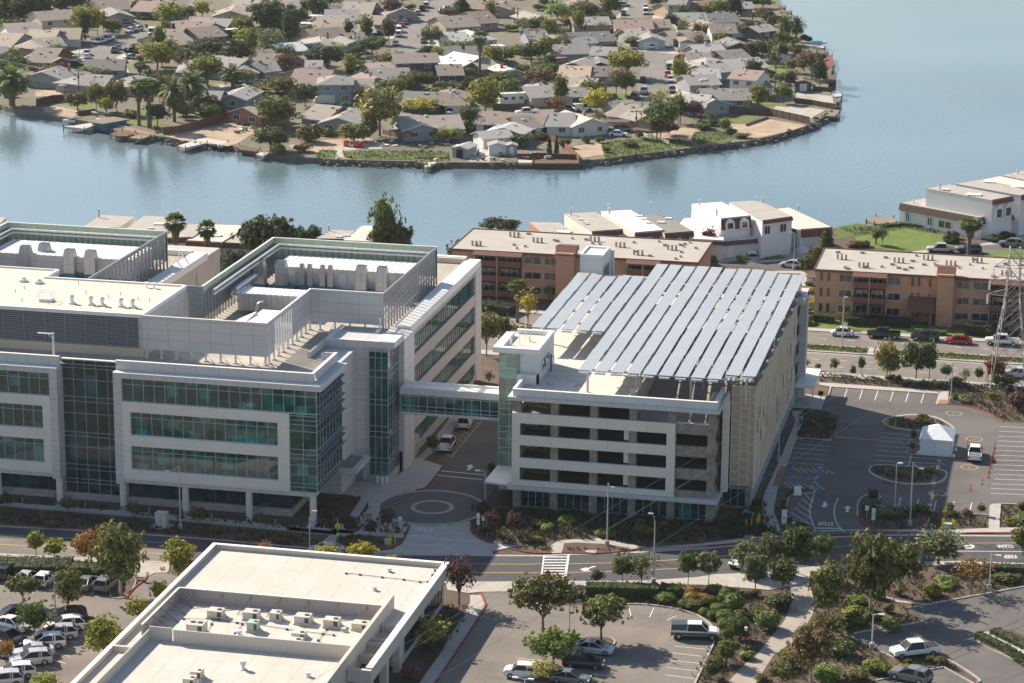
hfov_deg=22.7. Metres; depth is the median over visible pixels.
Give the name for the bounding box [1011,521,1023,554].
tree
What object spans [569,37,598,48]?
house
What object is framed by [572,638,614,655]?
parked car
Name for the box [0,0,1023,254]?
water
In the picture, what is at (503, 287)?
window
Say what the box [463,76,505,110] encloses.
tree
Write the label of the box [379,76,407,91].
tree
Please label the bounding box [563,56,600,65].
house
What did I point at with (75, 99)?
tree
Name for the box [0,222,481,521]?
office building
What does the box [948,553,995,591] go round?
tree
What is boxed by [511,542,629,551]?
verge bed
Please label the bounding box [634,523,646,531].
shrub
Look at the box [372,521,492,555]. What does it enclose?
entrance apron
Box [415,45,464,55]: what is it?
house
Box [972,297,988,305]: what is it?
window
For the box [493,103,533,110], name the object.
fence
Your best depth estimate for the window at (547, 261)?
458.69 m
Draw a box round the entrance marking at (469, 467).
[404,464,484,546]
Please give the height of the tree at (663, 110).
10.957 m
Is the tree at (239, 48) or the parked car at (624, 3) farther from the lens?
the parked car at (624, 3)
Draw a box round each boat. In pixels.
[63,117,80,122]
[804,40,826,43]
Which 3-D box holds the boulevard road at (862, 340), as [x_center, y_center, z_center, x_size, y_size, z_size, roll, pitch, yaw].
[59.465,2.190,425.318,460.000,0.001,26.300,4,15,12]
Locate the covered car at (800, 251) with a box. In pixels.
[795,246,809,256]
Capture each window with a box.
[0,370,48,395]
[0,403,42,427]
[0,436,43,461]
[1,473,55,489]
[122,378,316,414]
[129,483,290,508]
[131,412,277,444]
[132,446,277,479]
[228,100,234,105]
[233,114,239,119]
[249,116,254,122]
[289,413,317,492]
[291,496,302,508]
[316,373,342,491]
[324,86,329,90]
[324,124,332,129]
[340,86,346,90]
[341,95,347,99]
[348,664,367,682]
[369,351,388,475]
[387,345,398,475]
[400,394,498,420]
[404,615,420,653]
[409,132,417,137]
[415,277,473,351]
[415,308,472,380]
[415,366,472,438]
[424,586,441,619]
[428,131,434,136]
[431,337,472,382]
[478,256,494,260]
[481,283,494,289]
[482,268,494,275]
[486,40,492,44]
[498,353,519,465]
[500,257,517,261]
[500,269,517,276]
[500,284,514,291]
[521,490,549,507]
[524,256,540,264]
[524,271,540,279]
[524,286,540,293]
[542,352,549,375]
[544,257,555,265]
[544,272,554,279]
[558,127,565,132]
[558,493,588,510]
[572,97,578,101]
[578,127,584,132]
[597,496,627,513]
[603,262,608,290]
[631,265,641,268]
[635,499,666,516]
[646,265,654,269]
[674,502,705,519]
[719,105,724,110]
[723,488,744,506]
[733,80,738,84]
[736,101,742,105]
[764,225,769,234]
[780,223,786,232]
[838,290,850,297]
[838,305,850,312]
[839,274,851,282]
[855,305,866,312]
[856,277,867,281]
[856,289,867,296]
[871,290,882,297]
[871,306,881,313]
[872,278,883,282]
[886,292,899,300]
[886,308,899,315]
[887,277,900,284]
[905,212,909,221]
[927,217,932,225]
[938,220,951,229]
[954,312,967,319]
[955,296,968,304]
[956,281,969,288]
[971,313,987,320]
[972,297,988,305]
[973,282,989,290]
[992,297,1003,304]
[992,313,1002,320]
[993,285,1004,289]
[1007,314,1018,321]
[1008,298,1018,305]
[1009,286,1018,290]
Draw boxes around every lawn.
[60,21,790,127]
[767,229,1023,259]
[808,318,1023,340]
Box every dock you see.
[63,123,95,133]
[110,128,135,141]
[121,127,156,136]
[128,133,150,144]
[177,138,207,153]
[197,135,228,149]
[237,142,259,157]
[255,150,269,161]
[336,154,352,162]
[423,159,437,172]
[517,158,534,168]
[532,157,579,168]
[780,10,791,16]
[803,43,824,50]
[824,107,839,121]
[825,53,834,69]
[826,73,835,86]
[831,91,842,100]
[865,214,896,225]
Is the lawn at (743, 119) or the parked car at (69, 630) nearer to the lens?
the parked car at (69, 630)
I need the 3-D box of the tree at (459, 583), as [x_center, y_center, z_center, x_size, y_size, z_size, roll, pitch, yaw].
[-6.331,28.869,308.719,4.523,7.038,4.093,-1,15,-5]
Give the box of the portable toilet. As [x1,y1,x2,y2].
[343,140,348,146]
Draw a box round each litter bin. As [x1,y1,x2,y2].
[376,476,379,483]
[380,476,383,484]
[385,476,388,483]
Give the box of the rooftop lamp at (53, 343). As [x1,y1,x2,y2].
[37,332,54,354]
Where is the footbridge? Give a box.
[400,380,498,420]
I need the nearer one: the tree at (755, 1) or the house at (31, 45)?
the house at (31, 45)
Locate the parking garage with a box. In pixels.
[484,246,820,522]
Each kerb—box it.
[109,577,135,598]
[378,490,482,524]
[527,636,615,645]
[621,386,1023,682]
[861,403,1003,529]
[868,414,953,484]
[976,639,1012,659]
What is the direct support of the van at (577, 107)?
on the ground at (25, 105)
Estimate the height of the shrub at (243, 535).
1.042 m
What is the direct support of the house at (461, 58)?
on the ground at (25, 105)
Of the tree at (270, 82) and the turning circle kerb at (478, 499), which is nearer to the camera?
the turning circle kerb at (478, 499)
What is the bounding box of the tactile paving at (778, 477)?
[772,400,946,485]
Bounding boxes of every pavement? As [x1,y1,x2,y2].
[0,502,408,542]
[0,555,1008,682]
[481,310,1023,389]
[490,537,757,552]
[743,238,1023,285]
[745,382,1017,540]
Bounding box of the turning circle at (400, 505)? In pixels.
[380,491,479,523]
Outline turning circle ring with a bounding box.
[410,500,453,513]
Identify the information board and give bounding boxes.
[794,486,800,495]
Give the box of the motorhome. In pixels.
[497,91,526,103]
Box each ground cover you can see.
[1,495,405,545]
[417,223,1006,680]
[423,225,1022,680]
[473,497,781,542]
[476,498,776,543]
[774,372,1023,527]
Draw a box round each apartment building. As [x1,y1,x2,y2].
[450,228,712,299]
[814,247,1023,326]
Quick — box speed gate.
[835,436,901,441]
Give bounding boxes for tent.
[916,424,957,457]
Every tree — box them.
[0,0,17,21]
[0,51,31,71]
[0,492,11,505]
[0,639,15,659]
[3,572,44,602]
[5,0,41,20]
[7,17,26,22]
[7,44,20,58]
[16,597,54,635]
[25,529,45,556]
[28,670,63,682]
[35,0,53,10]
[37,63,56,70]
[43,537,67,556]
[49,42,65,47]
[50,563,83,604]
[51,0,70,9]
[58,496,77,512]
[63,91,92,110]
[66,4,103,39]
[69,0,85,7]
[70,528,102,558]
[78,14,89,41]
[78,65,96,73]
[81,0,95,8]
[82,611,120,651]
[84,79,106,111]
[87,517,149,594]
[90,67,111,74]
[94,5,104,34]
[95,96,116,115]
[101,16,118,32]
[102,19,125,31]
[104,78,128,112]
[124,595,149,616]
[125,502,141,514]
[130,0,144,8]
[133,39,180,69]
[141,101,171,125]
[148,580,166,596]
[151,2,189,25]
[151,23,167,43]
[152,57,171,63]
[154,38,178,50]
[154,84,164,102]
[156,74,167,88]
[157,19,171,28]
[159,535,195,575]
[176,46,195,60]
[177,101,194,119]
[180,4,196,20]
[182,37,225,56]
[184,51,227,85]
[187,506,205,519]
[191,93,222,117]
[192,0,213,16]
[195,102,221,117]
[197,68,215,81]
[204,35,223,45]
[215,104,233,115]
[219,45,228,56]
[222,13,247,19]
[222,38,254,57]
[222,249,245,268]
[230,26,258,41]
[230,213,300,250]
[231,15,254,28]
[240,69,255,82]
[242,0,286,29]
[244,26,257,49]
[249,46,264,50]
[251,94,300,126]
[251,125,290,150]
[252,81,264,87]
[252,94,297,125]
[252,512,265,523]
[254,27,285,48]
[254,76,294,91]
[256,27,285,45]
[257,540,272,546]
[261,126,290,143]
[264,76,291,95]
[267,21,282,32]
[270,75,298,94]
[274,52,294,71]
[275,45,298,65]
[277,51,304,70]
[280,4,301,41]
[286,2,296,10]
[289,83,320,106]
[294,6,307,17]
[294,224,322,238]
[299,23,315,30]
[300,0,309,14]
[302,47,324,63]
[306,0,319,14]
[306,42,346,68]
[310,541,340,552]
[314,0,331,13]
[334,42,344,50]
[342,18,353,32]
[342,68,357,74]
[342,515,357,530]
[343,52,357,70]
[344,540,379,555]
[351,45,364,53]
[351,83,369,98]
[353,17,375,26]
[353,35,390,54]
[353,68,366,73]
[353,80,406,135]
[355,59,366,64]
[359,13,372,35]
[360,113,379,132]
[364,519,376,538]
[366,192,400,243]
[369,50,402,61]
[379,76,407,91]
[379,507,394,523]
[381,0,402,11]
[381,15,395,44]
[386,553,397,557]
[389,215,414,244]
[395,74,414,90]
[403,69,430,88]
[403,96,443,114]
[413,613,454,646]
[417,25,442,45]
[419,43,433,52]
[422,71,437,87]
[426,434,438,455]
[429,45,443,55]
[429,126,465,138]
[438,6,459,15]
[438,37,453,45]
[444,551,477,605]
[446,238,459,254]
[450,0,474,15]
[454,39,474,50]
[457,104,477,120]
[459,75,479,93]
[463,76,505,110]
[464,67,476,74]
[471,500,492,514]
[478,216,521,229]
[481,44,506,59]
[481,307,503,355]
[483,509,500,538]
[484,0,497,16]
[484,370,494,380]
[485,74,498,81]
[490,71,515,81]
[490,76,520,91]
[497,312,514,336]
[502,48,514,63]
[505,509,521,537]
[507,571,578,635]
[511,43,523,49]
[513,17,533,26]
[513,21,533,28]
[513,62,533,71]
[514,47,524,57]
[516,43,545,62]
[516,286,539,326]
[519,66,562,81]
[522,625,584,664]
[527,660,558,680]
[528,77,551,84]
[530,16,547,28]
[533,54,548,64]
[536,61,559,72]
[537,34,553,55]
[538,0,548,4]
[539,16,557,33]
[542,0,573,19]
[542,53,558,63]
[542,96,568,111]
[546,136,552,152]
[550,26,562,35]
[550,35,570,43]
[551,72,569,97]
[554,135,558,153]
[557,34,575,43]
[558,15,570,28]
[559,27,571,34]
[567,1,594,12]
[570,592,632,640]
[571,8,587,28]
[576,78,606,91]
[580,87,612,110]
[582,1,602,16]
[589,569,605,580]
[591,110,604,119]
[593,21,608,30]
[596,10,609,15]
[602,0,621,13]
[604,65,628,95]
[606,47,649,71]
[608,14,615,28]
[611,551,633,580]
[616,70,638,94]
[623,35,640,44]
[624,548,660,580]
[639,94,682,137]
[644,116,668,138]
[649,0,661,3]
[649,88,669,100]
[664,12,679,29]
[664,122,680,134]
[669,90,687,123]
[670,55,687,75]
[674,2,689,11]
[676,548,698,581]
[677,18,688,29]
[680,102,692,122]
[688,100,704,119]
[690,31,708,43]
[691,20,702,30]
[695,2,713,12]
[696,548,722,585]
[700,22,707,33]
[701,225,715,236]
[701,657,720,679]
[704,107,719,129]
[710,0,727,12]
[711,30,728,41]
[713,41,731,48]
[717,637,736,664]
[718,117,732,128]
[725,0,744,13]
[726,613,745,637]
[728,534,766,567]
[728,613,750,642]
[741,0,758,3]
[741,548,769,589]
[743,38,772,56]
[743,58,763,69]
[746,82,769,107]
[754,6,767,18]
[757,0,774,7]
[758,531,784,571]
[766,39,790,52]
[767,54,781,66]
[767,661,798,682]
[768,553,798,592]
[770,42,795,50]
[771,72,784,83]
[772,30,792,43]
[772,83,796,103]
[776,43,788,54]
[779,521,816,571]
[782,57,798,69]
[782,68,800,76]
[782,69,797,86]
[786,613,837,681]
[795,47,828,78]
[797,252,817,276]
[806,555,851,614]
[807,243,823,263]
[808,533,837,564]
[810,611,848,632]
[811,58,828,86]
[818,227,835,248]
[830,358,839,368]
[833,309,850,323]
[838,525,904,609]
[850,365,855,373]
[858,356,866,369]
[867,488,877,498]
[873,336,900,374]
[876,225,889,245]
[876,352,904,374]
[883,532,928,595]
[900,340,932,377]
[906,524,969,564]
[910,430,916,438]
[914,531,964,563]
[923,337,938,379]
[940,363,951,374]
[946,502,954,510]
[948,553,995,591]
[958,367,971,379]
[975,366,984,382]
[977,503,985,513]
[983,322,994,332]
[983,354,1008,374]
[989,372,1018,391]
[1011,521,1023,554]
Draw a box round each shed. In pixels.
[487,140,506,154]
[506,141,517,154]
[775,52,790,62]
[793,78,811,90]
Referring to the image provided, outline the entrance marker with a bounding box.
[781,510,786,524]
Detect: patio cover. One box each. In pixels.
[390,129,411,142]
[603,119,629,126]
[630,127,658,139]
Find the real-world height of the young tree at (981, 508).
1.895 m
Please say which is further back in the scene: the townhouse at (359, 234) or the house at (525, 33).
the house at (525, 33)
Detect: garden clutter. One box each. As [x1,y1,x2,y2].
[233,122,256,132]
[385,138,463,151]
[476,152,511,160]
[522,155,552,159]
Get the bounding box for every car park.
[0,573,176,682]
[437,592,712,682]
[779,387,1023,536]
[853,588,1023,682]
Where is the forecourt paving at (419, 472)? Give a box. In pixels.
[343,417,457,519]
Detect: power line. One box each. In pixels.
[310,277,992,681]
[337,305,985,681]
[355,292,986,682]
[429,316,1020,682]
[789,559,1023,682]
[809,568,1022,682]
[893,617,1023,681]
[904,625,1023,682]
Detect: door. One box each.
[65,40,80,46]
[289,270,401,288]
[317,95,334,102]
[356,468,362,479]
[448,106,464,113]
[456,149,462,157]
[494,147,500,154]
[509,147,513,154]
[643,42,657,48]
[723,247,727,257]
[734,244,755,256]
[791,236,795,247]
[800,84,806,90]
[803,238,821,249]
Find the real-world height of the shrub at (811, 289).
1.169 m
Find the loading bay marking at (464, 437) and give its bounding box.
[442,422,480,456]
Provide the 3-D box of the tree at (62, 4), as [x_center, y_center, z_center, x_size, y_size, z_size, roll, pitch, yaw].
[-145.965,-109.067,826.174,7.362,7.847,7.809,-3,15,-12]
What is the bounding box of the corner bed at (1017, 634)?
[1005,629,1023,637]
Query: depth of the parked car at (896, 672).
287.12 m
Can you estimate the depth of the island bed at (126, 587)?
314.20 m
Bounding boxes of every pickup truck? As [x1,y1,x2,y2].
[93,37,107,44]
[103,34,114,41]
[419,4,425,10]
[437,434,456,452]
[640,86,647,94]
[671,620,718,640]
[867,326,900,339]
[889,638,940,659]
[926,242,956,253]
[967,443,982,461]
[985,333,1019,346]
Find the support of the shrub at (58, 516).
on the ground at (498, 497)
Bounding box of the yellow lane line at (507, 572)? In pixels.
[2,543,902,572]
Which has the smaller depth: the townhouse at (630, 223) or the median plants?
the median plants
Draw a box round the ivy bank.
[315,131,734,161]
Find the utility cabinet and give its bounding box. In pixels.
[150,510,174,529]
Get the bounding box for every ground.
[0,0,835,169]
[0,225,1023,682]
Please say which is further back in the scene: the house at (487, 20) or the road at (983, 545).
the house at (487, 20)
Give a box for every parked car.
[0,562,12,580]
[0,603,22,616]
[0,614,31,631]
[0,625,27,647]
[0,640,14,658]
[0,660,36,678]
[0,668,24,682]
[9,647,52,665]
[12,641,54,654]
[15,569,37,580]
[23,631,66,648]
[33,570,53,586]
[35,622,77,640]
[43,613,85,631]
[46,605,87,620]
[70,60,83,65]
[72,55,82,60]
[77,575,98,591]
[83,53,89,58]
[92,574,118,592]
[111,46,118,52]
[122,21,136,26]
[123,46,138,52]
[123,53,137,58]
[124,27,135,32]
[133,25,143,31]
[235,81,246,87]
[307,541,344,552]
[392,39,398,45]
[503,660,536,678]
[515,107,537,112]
[548,667,591,682]
[554,104,574,111]
[562,652,604,669]
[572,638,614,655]
[608,130,628,136]
[613,124,632,131]
[619,1,630,6]
[639,76,646,82]
[664,71,670,76]
[666,63,671,68]
[666,75,673,82]
[668,85,675,92]
[674,54,683,58]
[697,110,710,116]
[727,554,743,568]
[747,250,756,255]
[779,259,799,268]
[830,326,853,336]
[888,664,933,682]
[910,329,939,340]
[944,334,971,344]
[957,243,981,253]
[999,237,1023,247]
[1004,366,1023,378]
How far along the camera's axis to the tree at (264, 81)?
681.55 m
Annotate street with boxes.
[84,0,673,116]
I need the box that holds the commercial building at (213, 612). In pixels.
[71,542,449,682]
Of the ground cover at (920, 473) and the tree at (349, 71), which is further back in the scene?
the tree at (349, 71)
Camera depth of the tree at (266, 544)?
323.66 m
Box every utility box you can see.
[384,538,391,544]
[943,522,951,528]
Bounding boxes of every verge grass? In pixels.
[533,544,628,549]
[540,542,619,550]
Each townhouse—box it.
[0,217,5,224]
[86,208,134,227]
[127,210,179,234]
[167,224,210,245]
[185,224,240,266]
[222,234,252,268]
[314,225,354,240]
[343,226,376,242]
[530,222,575,233]
[564,208,623,235]
[601,203,664,237]
[642,202,694,239]
[680,218,723,259]
[691,199,751,238]
[714,235,757,257]
[729,197,792,256]
[778,205,832,249]
[791,226,796,247]
[898,198,985,238]
[926,183,1013,238]
[956,180,1023,234]
[983,176,1023,188]
[1003,169,1023,180]
[1011,215,1014,231]
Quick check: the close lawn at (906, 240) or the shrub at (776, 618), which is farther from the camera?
the close lawn at (906, 240)
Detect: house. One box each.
[0,22,40,34]
[0,32,31,46]
[0,46,30,57]
[14,39,43,53]
[24,53,72,67]
[24,66,64,87]
[26,9,73,29]
[26,29,63,40]
[26,47,74,70]
[28,37,66,47]
[49,64,92,79]
[51,28,83,47]
[52,73,83,92]
[75,74,121,92]
[84,56,128,77]
[86,0,130,12]
[100,7,136,22]
[106,75,156,96]
[130,0,178,19]
[136,32,196,52]
[162,28,186,33]
[174,49,204,62]
[175,53,196,79]
[177,21,224,31]
[185,25,228,43]
[190,17,235,34]
[195,90,227,111]
[198,55,255,80]
[211,5,251,18]
[222,85,264,108]
[225,106,289,126]
[229,21,267,33]
[230,0,265,7]
[230,64,259,81]
[247,49,274,59]
[247,60,273,80]
[249,61,281,78]
[252,53,281,64]
[265,41,307,55]
[270,0,300,8]
[282,65,327,77]
[288,55,330,68]
[290,66,341,93]
[295,27,345,41]
[296,32,347,51]
[298,104,347,129]
[304,60,323,66]
[305,20,346,30]
[308,14,354,23]
[312,3,341,14]
[316,75,353,103]
[317,107,361,133]
[324,9,359,23]
[332,35,358,53]
[333,0,373,6]
[338,30,367,40]
[342,0,380,16]
[350,72,388,87]
[352,24,376,36]
[352,78,374,99]
[356,62,394,72]
[359,14,389,28]
[364,67,409,87]
[375,7,419,21]
[388,53,440,79]
[391,114,465,140]
[400,91,447,113]
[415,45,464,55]
[425,15,480,31]
[434,63,464,83]
[435,29,469,46]
[438,51,504,65]
[438,55,472,76]
[439,87,464,92]
[443,90,469,113]
[459,10,500,30]
[461,28,499,45]
[464,45,503,61]
[468,58,496,77]
[470,129,512,148]
[471,0,499,10]
[473,111,547,132]
[486,122,533,144]
[488,64,523,81]
[494,0,516,16]
[505,115,543,137]
[510,11,545,28]
[515,85,557,106]
[519,28,545,43]
[524,81,553,85]
[529,29,547,46]
[535,16,563,28]
[537,32,559,40]
[541,41,590,62]
[543,112,575,135]
[554,75,609,92]
[557,65,591,77]
[559,87,589,105]
[561,0,599,16]
[561,76,605,98]
[561,110,611,136]
[562,31,614,45]
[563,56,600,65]
[568,16,612,31]
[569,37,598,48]
[589,46,620,58]
[590,66,616,84]
[593,56,611,65]
[601,99,637,115]
[604,109,649,130]
[606,103,650,125]
[611,19,653,35]
[616,26,650,46]
[636,32,666,48]
[651,0,713,17]
[652,19,671,33]
[657,30,690,46]
[666,0,693,14]
[668,91,730,114]
[672,12,707,29]
[674,72,721,93]
[676,31,709,43]
[676,36,695,48]
[679,43,714,53]
[680,42,725,53]
[681,93,716,116]
[682,49,711,60]
[684,53,719,74]
[685,19,741,37]
[687,62,732,80]
[688,68,721,78]
[696,85,753,106]
[700,13,740,24]
[705,23,737,41]
[710,36,754,56]
[711,49,750,59]
[714,57,770,73]
[727,68,771,87]
[736,1,753,15]
[738,23,778,39]
[762,80,774,95]
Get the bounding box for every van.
[148,27,153,34]
[395,29,401,36]
[423,1,429,7]
[445,108,453,114]
[457,418,473,428]
[572,103,591,111]
[630,91,639,99]
[642,7,648,14]
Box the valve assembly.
[742,509,752,515]
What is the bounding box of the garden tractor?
[353,142,364,147]
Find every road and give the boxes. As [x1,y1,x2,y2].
[0,527,1023,581]
[221,297,1023,384]
[402,386,498,501]
[712,242,1023,270]
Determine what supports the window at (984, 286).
in the apartment building at (917, 286)
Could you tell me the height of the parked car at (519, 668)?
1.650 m
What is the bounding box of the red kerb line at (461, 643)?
[0,463,1011,682]
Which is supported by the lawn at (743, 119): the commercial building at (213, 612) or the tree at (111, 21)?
the tree at (111, 21)
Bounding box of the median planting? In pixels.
[221,307,1022,362]
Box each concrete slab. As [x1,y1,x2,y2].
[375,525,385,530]
[585,550,596,553]
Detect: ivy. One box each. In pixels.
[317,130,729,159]
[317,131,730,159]
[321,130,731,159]
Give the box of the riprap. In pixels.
[146,105,840,169]
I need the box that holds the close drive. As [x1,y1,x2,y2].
[718,234,1023,262]
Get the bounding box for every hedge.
[0,555,74,578]
[70,559,114,577]
[481,299,515,315]
[571,588,582,598]
[586,579,657,600]
[659,581,681,598]
[812,311,834,322]
[847,314,880,326]
[850,240,868,246]
[868,314,910,327]
[879,222,923,227]
[914,327,946,335]
[945,235,959,243]
[964,322,1023,338]
[973,631,1023,666]
[982,562,1023,574]
[989,627,1023,649]
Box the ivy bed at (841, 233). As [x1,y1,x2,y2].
[836,223,945,239]
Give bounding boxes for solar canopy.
[532,264,804,419]
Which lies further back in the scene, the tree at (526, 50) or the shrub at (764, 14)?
the shrub at (764, 14)
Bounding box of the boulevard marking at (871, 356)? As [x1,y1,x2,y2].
[490,325,1014,374]
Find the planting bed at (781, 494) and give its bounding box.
[753,408,839,530]
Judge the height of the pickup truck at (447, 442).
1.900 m
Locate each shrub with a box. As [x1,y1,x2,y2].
[0,506,12,513]
[44,519,59,526]
[50,514,60,518]
[123,109,136,117]
[134,55,147,61]
[140,14,151,19]
[141,69,163,77]
[152,125,159,130]
[176,105,191,115]
[209,525,223,531]
[237,532,248,538]
[270,142,286,154]
[271,532,286,542]
[293,143,314,151]
[294,123,325,141]
[322,128,333,135]
[335,122,370,140]
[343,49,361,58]
[399,666,422,679]
[404,4,415,8]
[430,87,445,91]
[432,81,448,89]
[448,80,458,86]
[453,82,466,89]
[463,119,476,132]
[487,462,495,472]
[503,24,516,30]
[509,133,533,146]
[529,518,550,527]
[531,536,543,541]
[532,4,544,9]
[535,132,548,139]
[540,522,553,531]
[558,137,571,146]
[558,514,575,525]
[581,135,590,142]
[594,528,606,536]
[595,136,604,142]
[599,41,615,46]
[602,146,610,151]
[603,530,620,537]
[621,139,637,146]
[634,518,646,524]
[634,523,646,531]
[653,591,676,603]
[677,599,688,607]
[683,591,699,599]
[684,598,705,609]
[685,584,701,592]
[694,121,710,129]
[698,593,707,603]
[698,607,709,615]
[705,119,720,124]
[705,595,717,605]
[705,655,723,664]
[706,610,716,619]
[707,583,722,593]
[710,602,725,610]
[711,255,717,265]
[714,609,735,618]
[715,617,727,630]
[716,591,728,603]
[717,629,732,640]
[718,586,734,593]
[722,592,745,610]
[725,128,736,133]
[732,132,751,137]
[734,607,752,618]
[736,24,748,30]
[736,254,744,261]
[738,650,755,658]
[739,21,762,25]
[739,591,751,597]
[740,642,751,650]
[748,589,760,596]
[753,610,773,629]
[754,672,768,680]
[760,9,775,19]
[766,15,781,25]
[766,591,794,610]
[766,610,782,627]
[777,658,794,666]
[780,649,792,655]
[781,654,797,663]
[791,47,803,52]
[799,34,812,41]
[804,281,813,284]
[807,286,814,292]
[808,318,814,325]
[809,297,813,305]
[812,664,841,682]
[817,662,829,668]
[830,636,855,658]
[840,605,863,616]
[840,618,854,625]
[846,241,861,248]
[846,594,868,603]
[847,667,869,679]
[851,616,866,625]
[861,240,869,246]
[862,658,888,672]
[863,607,882,619]
[876,508,892,516]
[881,505,902,517]
[881,617,902,630]
[883,603,894,612]
[885,374,895,379]
[885,664,894,674]
[892,587,905,594]
[894,375,901,382]
[899,657,912,662]
[900,472,910,477]
[912,503,930,511]
[916,413,929,420]
[921,583,942,596]
[922,419,930,423]
[924,654,935,661]
[926,465,935,471]
[931,380,943,386]
[931,656,948,664]
[933,574,957,584]
[936,656,947,662]
[938,583,954,589]
[940,234,956,243]
[943,508,957,515]
[946,231,959,235]
[949,376,967,384]
[958,394,970,401]
[962,508,972,514]
[964,397,973,403]
[986,234,1001,241]
[986,391,995,398]
[986,580,995,585]
[990,572,1020,582]
[1000,231,1015,237]
[1004,518,1015,525]
[1006,388,1023,409]
[1012,513,1023,523]
[1017,501,1023,508]
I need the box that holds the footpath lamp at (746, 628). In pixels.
[745,626,747,658]
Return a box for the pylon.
[985,246,1023,389]
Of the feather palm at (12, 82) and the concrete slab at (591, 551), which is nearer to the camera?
the concrete slab at (591, 551)
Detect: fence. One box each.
[36,93,87,105]
[58,104,83,110]
[78,109,94,115]
[90,32,119,39]
[163,113,228,134]
[383,129,400,137]
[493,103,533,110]
[517,153,538,158]
[532,152,575,159]
[549,134,579,160]
[729,106,809,123]
[746,116,768,125]
[765,96,775,101]
[794,98,835,108]
[812,86,832,91]
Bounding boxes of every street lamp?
[43,572,56,610]
[165,466,182,529]
[308,510,316,549]
[475,469,485,499]
[512,676,533,682]
[568,599,580,632]
[605,483,614,545]
[648,513,655,581]
[776,408,790,461]
[789,232,794,269]
[840,297,847,348]
[869,613,884,649]
[892,462,902,506]
[908,462,923,526]
[948,363,952,401]
[987,554,1000,590]
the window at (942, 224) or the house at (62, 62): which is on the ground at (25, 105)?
the house at (62, 62)
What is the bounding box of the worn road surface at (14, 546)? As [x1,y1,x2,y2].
[0,538,169,562]
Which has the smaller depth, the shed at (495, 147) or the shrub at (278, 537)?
the shrub at (278, 537)
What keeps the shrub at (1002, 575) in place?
on the ground at (498, 497)
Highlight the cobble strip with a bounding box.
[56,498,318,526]
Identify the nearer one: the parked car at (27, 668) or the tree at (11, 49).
the parked car at (27, 668)
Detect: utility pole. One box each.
[74,69,82,90]
[528,36,535,67]
[772,60,780,87]
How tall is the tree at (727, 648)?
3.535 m
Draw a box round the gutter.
[0,525,1022,582]
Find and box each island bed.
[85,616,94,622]
[111,577,134,596]
[529,636,612,644]
[870,415,951,482]
[978,640,1009,656]
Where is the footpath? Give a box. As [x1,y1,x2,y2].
[727,583,813,682]
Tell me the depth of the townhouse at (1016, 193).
517.35 m
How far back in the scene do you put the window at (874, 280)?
446.65 m
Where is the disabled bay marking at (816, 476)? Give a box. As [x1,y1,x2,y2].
[811,466,823,487]
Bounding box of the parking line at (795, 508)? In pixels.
[33,390,1023,678]
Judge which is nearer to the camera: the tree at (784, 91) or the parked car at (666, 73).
the tree at (784, 91)
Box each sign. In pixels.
[335,518,340,535]
[398,516,402,532]
[477,513,479,530]
[871,508,875,521]
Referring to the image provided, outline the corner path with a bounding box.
[984,631,1023,652]
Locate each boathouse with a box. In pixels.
[86,117,129,131]
[452,141,477,157]
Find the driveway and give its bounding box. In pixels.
[71,6,833,161]
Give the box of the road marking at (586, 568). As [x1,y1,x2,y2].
[14,535,1021,579]
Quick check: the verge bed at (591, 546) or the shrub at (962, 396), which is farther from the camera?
the shrub at (962, 396)
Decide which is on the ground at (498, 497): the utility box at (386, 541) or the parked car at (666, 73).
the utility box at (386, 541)
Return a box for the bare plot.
[35,47,805,156]
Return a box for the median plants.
[512,325,1021,361]
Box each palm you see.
[0,63,40,106]
[127,79,145,125]
[133,77,162,127]
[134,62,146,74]
[156,74,189,121]
[164,212,187,244]
[177,66,210,113]
[196,219,216,246]
[216,63,248,89]
[258,86,273,96]
[340,101,350,106]
[472,30,486,78]
[508,279,526,322]
[541,286,554,301]
[776,12,794,33]
[788,35,801,46]
[789,15,807,36]
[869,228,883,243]
[957,216,984,254]
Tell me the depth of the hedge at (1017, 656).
296.79 m
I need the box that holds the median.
[510,325,1022,364]
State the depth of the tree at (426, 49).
726.41 m

